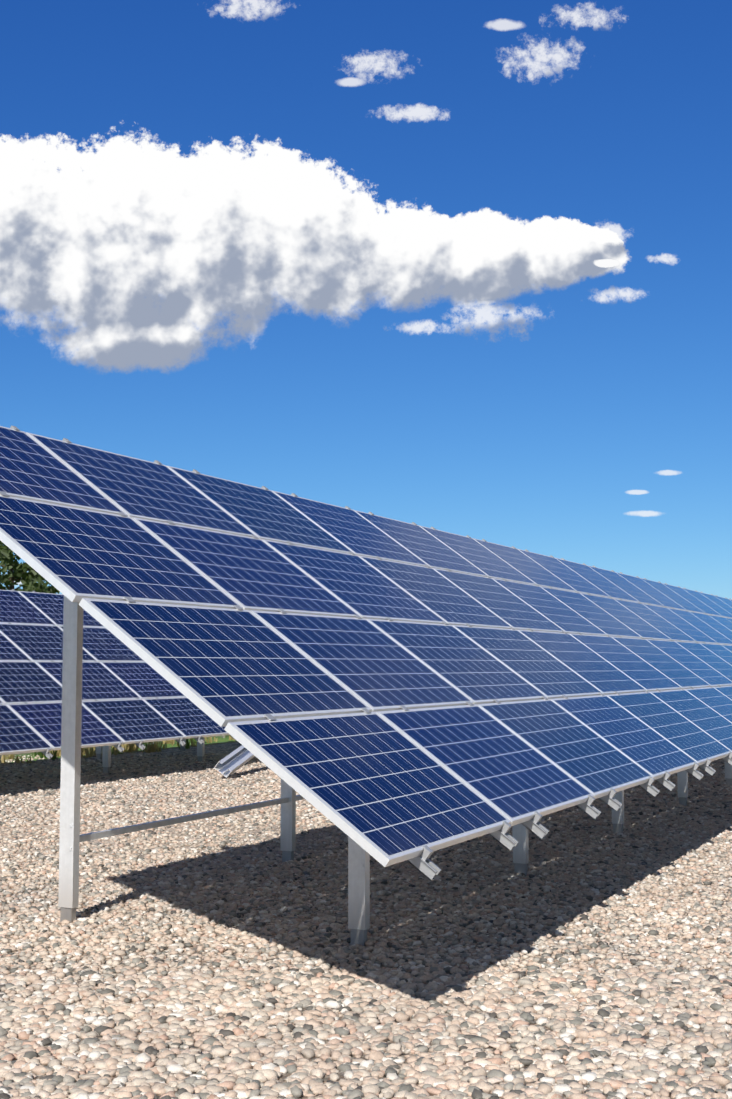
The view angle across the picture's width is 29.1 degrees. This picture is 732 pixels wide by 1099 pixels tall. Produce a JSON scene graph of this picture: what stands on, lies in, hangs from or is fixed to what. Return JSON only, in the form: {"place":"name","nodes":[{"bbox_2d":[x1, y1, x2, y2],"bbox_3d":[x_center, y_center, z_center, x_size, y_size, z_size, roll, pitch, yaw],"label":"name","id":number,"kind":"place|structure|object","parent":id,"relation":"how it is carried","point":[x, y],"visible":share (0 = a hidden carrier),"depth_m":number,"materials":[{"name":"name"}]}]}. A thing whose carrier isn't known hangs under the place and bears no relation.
{"place":"outdoors","nodes":[
{"label":"outdoors","id":0,"kind":"place"},
{"bbox_2d":[214,745,254,777],"bbox_3d":[-1.912,3.175,21.716,0.240,0.130,1.900,37,11,7],"label":"metal rail","id":1,"kind":"object","parent":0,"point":[232,762],"visible":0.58,"depth_m":21.30,"materials":[{"name":"metal"}]},
{"bbox_2d":[0,736,731,1098],"bbox_3d":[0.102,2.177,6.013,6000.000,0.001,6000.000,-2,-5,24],"label":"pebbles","id":2,"kind":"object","parent":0,"point":[226,744],"depth_m":12.21,"materials":[{"name":"beige gravel"}]},
{"bbox_2d":[0,541,59,593],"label":"tree","id":3,"kind":"object","parent":2,"relation":"on","point":[30,580],"depth_m":66.90,"materials":[{"name":"green plant"}]},
{"bbox_2d":[31,738,195,759],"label":"green tufts","id":4,"kind":"object","parent":2,"relation":"on","point":[40,754],"visible":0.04,"depth_m":26.65,"materials":[{"name":"green plant"}]},
{"bbox_2d":[1,735,228,755],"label":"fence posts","id":5,"kind":"object","parent":2,"relation":"on","point":[223,736],"depth_m":29.91,"materials":[{"name":"green plant"}]},
{"bbox_2d":[1,735,233,763],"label":"dry tufts","id":6,"kind":"object","parent":2,"relation":"on","point":[132,747],"visible":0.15,"depth_m":27.21,"materials":[{"name":"beige plant"}]},
{"bbox_2d":[96,746,203,773],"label":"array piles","id":7,"kind":"object","parent":2,"relation":"in","point":[107,769],"visible":0.04,"depth_m":24.48,"materials":[{"name":"grey metal"}]},
{"bbox_2d":[0,737,204,766],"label":"support posts","id":8,"kind":"object","parent":7,"relation":"on","point":[105,751],"visible":0.02,"depth_m":22.69,"materials":[{"name":"grey metal"}]},
{"bbox_2d":[0,589,236,758],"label":"array rails","id":9,"kind":"object","parent":8,"relation":"attached to","point":[119,747],"visible":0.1,"depth_m":20.78,"materials":[{"name":"silver metal"}]},
{"bbox_2d":[0,590,229,754],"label":"array frames","id":10,"kind":"structure","parent":9,"relation":"on","point":[88,745],"depth_m":21.26,"materials":[{"name":"silver metal"}]},
{"bbox_2d":[0,590,226,751],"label":"solar panel array","id":11,"kind":"object","parent":10,"relation":"in","point":[128,720],"visible":0.17,"depth_m":21.73,"materials":[{"name":"blue glass"}]},
{"bbox_2d":[0,966,731,1098],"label":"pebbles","id":12,"kind":"object","parent":2,"relation":"on","point":[179,1012],"visible":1,"depth_m":6.35,"materials":[{"name":"beige gravel"}]},
{"bbox_2d":[0,823,731,975],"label":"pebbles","id":13,"kind":"object","parent":2,"relation":"on","point":[324,924],"visible":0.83,"depth_m":9.73,"materials":[{"name":"beige gravel"}]},
{"bbox_2d":[0,753,731,826],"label":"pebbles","id":14,"kind":"object","parent":2,"relation":"on","point":[672,813],"visible":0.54,"depth_m":17.70,"materials":[{"name":"beige gravel"}]},
{"bbox_2d":[60,778,731,945],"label":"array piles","id":15,"kind":"object","parent":2,"relation":"in","point":[358,936],"visible":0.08,"depth_m":9.22,"materials":[{"name":"grey metal"}]},
{"bbox_2d":[58,596,731,929],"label":"support posts","id":16,"kind":"object","parent":15,"relation":"on","point":[71,838],"visible":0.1,"depth_m":9.30,"materials":[{"name":"grey metal"}]},
{"bbox_2d":[0,425,731,880],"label":"array rails","id":17,"kind":"object","parent":16,"relation":"attached to","point":[422,863],"visible":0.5,"depth_m":8.97,"materials":[{"name":"silver metal"}]},
{"bbox_2d":[0,426,731,866],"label":"array frames","id":18,"kind":"structure","parent":17,"relation":"on","point":[312,798],"depth_m":8.25,"materials":[{"name":"silver metal"}]},
{"bbox_2d":[0,427,731,856],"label":"solar panel array","id":19,"kind":"object","parent":18,"relation":"in","point":[382,785],"visible":0.92,"depth_m":9.32,"materials":[{"name":"blue glass"}]},
{"bbox_2d":[0,0,731,598],"label":"sky","id":20,"kind":"structure","parent":0,"point":[460,267],"materials":[{"name":"blue"}]}
]}

